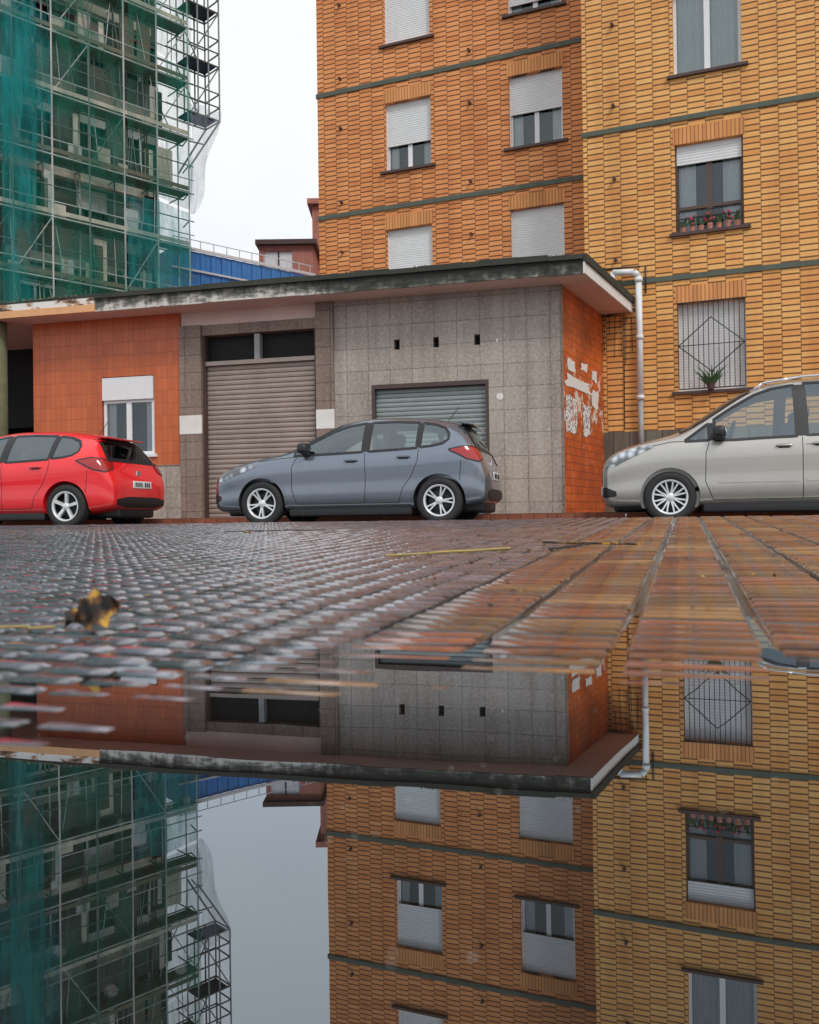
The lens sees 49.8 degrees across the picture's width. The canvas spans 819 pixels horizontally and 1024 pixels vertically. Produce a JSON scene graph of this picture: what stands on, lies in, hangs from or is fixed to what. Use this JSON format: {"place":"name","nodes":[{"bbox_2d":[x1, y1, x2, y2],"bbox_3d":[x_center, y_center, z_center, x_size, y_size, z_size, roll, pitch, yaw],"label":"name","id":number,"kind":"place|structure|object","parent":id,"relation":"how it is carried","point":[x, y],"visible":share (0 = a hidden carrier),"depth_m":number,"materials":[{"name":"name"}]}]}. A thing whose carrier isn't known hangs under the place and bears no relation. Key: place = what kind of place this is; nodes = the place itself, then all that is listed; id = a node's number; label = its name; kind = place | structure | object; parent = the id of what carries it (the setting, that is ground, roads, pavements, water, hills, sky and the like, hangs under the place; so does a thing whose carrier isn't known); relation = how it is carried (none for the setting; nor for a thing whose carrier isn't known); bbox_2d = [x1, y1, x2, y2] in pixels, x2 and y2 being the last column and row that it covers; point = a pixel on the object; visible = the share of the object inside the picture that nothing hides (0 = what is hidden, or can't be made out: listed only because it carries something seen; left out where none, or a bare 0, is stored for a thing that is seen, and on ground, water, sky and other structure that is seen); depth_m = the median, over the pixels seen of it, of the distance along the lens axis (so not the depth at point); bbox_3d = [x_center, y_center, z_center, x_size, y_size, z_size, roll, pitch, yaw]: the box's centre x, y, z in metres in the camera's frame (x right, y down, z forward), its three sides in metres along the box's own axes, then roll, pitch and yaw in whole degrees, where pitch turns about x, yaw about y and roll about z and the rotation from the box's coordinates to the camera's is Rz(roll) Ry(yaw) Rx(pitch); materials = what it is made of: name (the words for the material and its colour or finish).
{"place":"outdoors","nodes":[
{"label":"outdoors","id":0,"kind":"place"},
{"bbox_2d":[0,321,7,436],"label":"porch pillar","id":1,"kind":"structure","parent":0,"point":[3,384],"depth_m":17.84,"materials":[{"name":"stone"}]},
{"bbox_2d":[156,0,318,264],"label":"sky","id":2,"kind":"structure","parent":0,"point":[260,170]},
{"bbox_2d":[0,515,818,746],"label":"pavement","id":3,"kind":"structure","parent":0,"point":[247,593],"depth_m":1.68,"materials":[{"name":"stone"}]},
{"bbox_2d":[64,608,76,627],"bbox_3d":[-0.451,0.148,1.208,0.049,0.017,0.050,22,11,28],"label":"fallen leaf","id":4,"kind":"object","parent":3,"relation":"on","point":[70,615],"visible":0.45,"depth_m":1.20,"materials":[{"name":"brown plant"}]},
{"bbox_2d":[75,588,120,631],"bbox_3d":[-0.418,0.134,1.180,0.062,0.061,0.021,-23,-21,-9],"label":"fallen leaf","id":5,"kind":"object","parent":3,"relation":"on","point":[95,607],"visible":1,"depth_m":1.18,"materials":[{"name":"plant"}]},
{"bbox_2d":[0,526,801,628],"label":"leaf litter","id":6,"kind":"object","parent":3,"relation":"on","point":[405,554],"visible":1,"depth_m":2.92,"materials":[{"name":"brown plant"}]},
{"bbox_2d":[0,615,818,1023],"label":"puddle","id":7,"kind":"object","parent":3,"relation":"on","point":[560,883],"depth_m":0.43,"materials":[{"name":"liquid"}]},
{"bbox_2d":[19,666,775,991],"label":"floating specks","id":8,"kind":"object","parent":7,"relation":"on","point":[346,857],"visible":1,"depth_m":0.47,"materials":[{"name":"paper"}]},
{"bbox_2d":[0,511,818,525],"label":"street","id":9,"kind":"structure","parent":0,"point":[421,517],"depth_m":13.49,"materials":[{"name":"grey asphalt"}]},
{"bbox_2d":[0,0,156,302],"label":"building shell","id":10,"kind":"object","parent":9,"relation":"on","point":[65,178],"visible":0.23,"depth_m":30.48,"materials":[{"name":"green fabric"}]},
{"bbox_2d":[0,422,164,524],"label":"parked hatchback car","id":11,"kind":"object","parent":9,"relation":"on","point":[65,478],"visible":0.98,"depth_m":13.13,"materials":[{"name":"red paint"}]},
{"bbox_2d":[0,0,220,302],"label":"scaffolding","id":12,"kind":"object","parent":9,"relation":"on","point":[49,209],"visible":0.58,"depth_m":30.00,"materials":[{"name":"grey metal"}]},
{"bbox_2d":[0,8,206,301],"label":"netting","id":13,"kind":"object","parent":12,"relation":"attached to","point":[17,88],"visible":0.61,"depth_m":27.57,"materials":[{"name":"teal fabric"}]},
{"bbox_2d":[160,236,314,287],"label":"blue roofed building","id":14,"kind":"structure","parent":9,"relation":"on","point":[207,268],"depth_m":37.52,"materials":[{"name":"metal"}]},
{"bbox_2d":[7,284,604,518],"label":"walls","id":15,"kind":"structure","parent":9,"relation":"on","point":[546,462],"depth_m":16.54,"materials":[{"name":"stone"}]},
{"bbox_2d":[102,375,157,456],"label":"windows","id":16,"kind":"structure","parent":15,"relation":"attached to","point":[129,408],"depth_m":17.68,"materials":[{"name":"white plastic"}]},
{"bbox_2d":[0,274,629,349],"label":"roof slab","id":17,"kind":"structure","parent":15,"relation":"on","point":[588,291],"depth_m":16.59,"materials":[{"name":"grey concrete"}]},
{"bbox_2d":[0,254,562,302],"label":"roof moss","id":18,"kind":"object","parent":17,"relation":"on","point":[23,299],"visible":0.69,"depth_m":17.27,"materials":[{"name":"green plant"}]},
{"bbox_2d":[0,253,633,318],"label":"fascia","id":19,"kind":"structure","parent":17,"relation":"attached to","point":[591,268],"depth_m":15.98,"materials":[{"name":"concrete"}]},
{"bbox_2d":[203,328,490,517],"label":"roller shutters","id":20,"kind":"object","parent":15,"relation":"attached to","point":[259,394],"visible":0.5,"depth_m":17.03,"materials":[{"name":"brown metal"}]},
{"bbox_2d":[496,339,502,399],"bbox_3d":[1.616,-2.567,15.834,0.130,1.102,0.001,-1,0,14],"label":"wall notice","id":21,"kind":"object","parent":15,"relation":"attached to","point":[499,396],"depth_m":15.83,"materials":[{"name":"paper"}]},
{"bbox_2d":[564,357,598,437],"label":"torn posters","id":22,"kind":"object","parent":15,"relation":"attached to","point":[571,407],"visible":1,"depth_m":16.25,"materials":[{"name":"paper"}]},
{"bbox_2d":[216,407,501,521],"bbox_3d":[-0.722,-0.638,12.759,3.996,1.636,2.024,-1,0,14],"label":"parked hatchback car","id":23,"kind":"object","parent":9,"relation":"on","point":[455,475],"visible":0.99,"depth_m":11.93,"materials":[{"name":"silver metal"}]},
{"bbox_2d":[602,374,818,517],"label":"parked minivan","id":24,"kind":"object","parent":9,"relation":"on","point":[682,473],"visible":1,"depth_m":10.82,"materials":[{"name":"silver metal"}]},
{"bbox_2d":[316,0,584,274],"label":"tan brick apartment block","id":25,"kind":"structure","parent":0,"point":[450,131],"depth_m":21.11,"materials":[{"name":"orange brick"}]},
{"bbox_2d":[385,0,564,268],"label":"windows","id":26,"kind":"structure","parent":25,"relation":"in","point":[536,114],"depth_m":20.77,"materials":[{"name":"white plastic"}]},
{"bbox_2d":[581,0,818,511],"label":"yellow brick apartment block","id":27,"kind":"structure","parent":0,"point":[700,135],"depth_m":17.41,"materials":[{"name":"brick"}]},
{"bbox_2d":[692,365,727,389],"bbox_3d":[5.842,-2.642,17.145,0.744,0.518,0.264,-1,0,22],"label":"potted plant","id":28,"kind":"object","parent":27,"relation":"on","point":[709,381],"visible":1,"depth_m":17.09,"materials":[{"name":"green plant"}]},
{"bbox_2d":[673,0,746,391],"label":"windows","id":29,"kind":"structure","parent":27,"relation":"in","point":[706,33],"depth_m":17.44,"materials":[{"name":"white plastic"}]},
{"label":"ground","id":30,"kind":"structure","parent":0,"visible":0},
{"bbox_2d":[255,239,318,275],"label":"brick house","id":31,"kind":"structure","parent":30,"relation":"on","point":[304,251],"depth_m":47.09,"materials":[{"name":"red brick"}]},
{"bbox_2d":[307,198,319,274],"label":"red brick house","id":32,"kind":"structure","parent":30,"relation":"on","point":[313,205],"depth_m":50.11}
]}

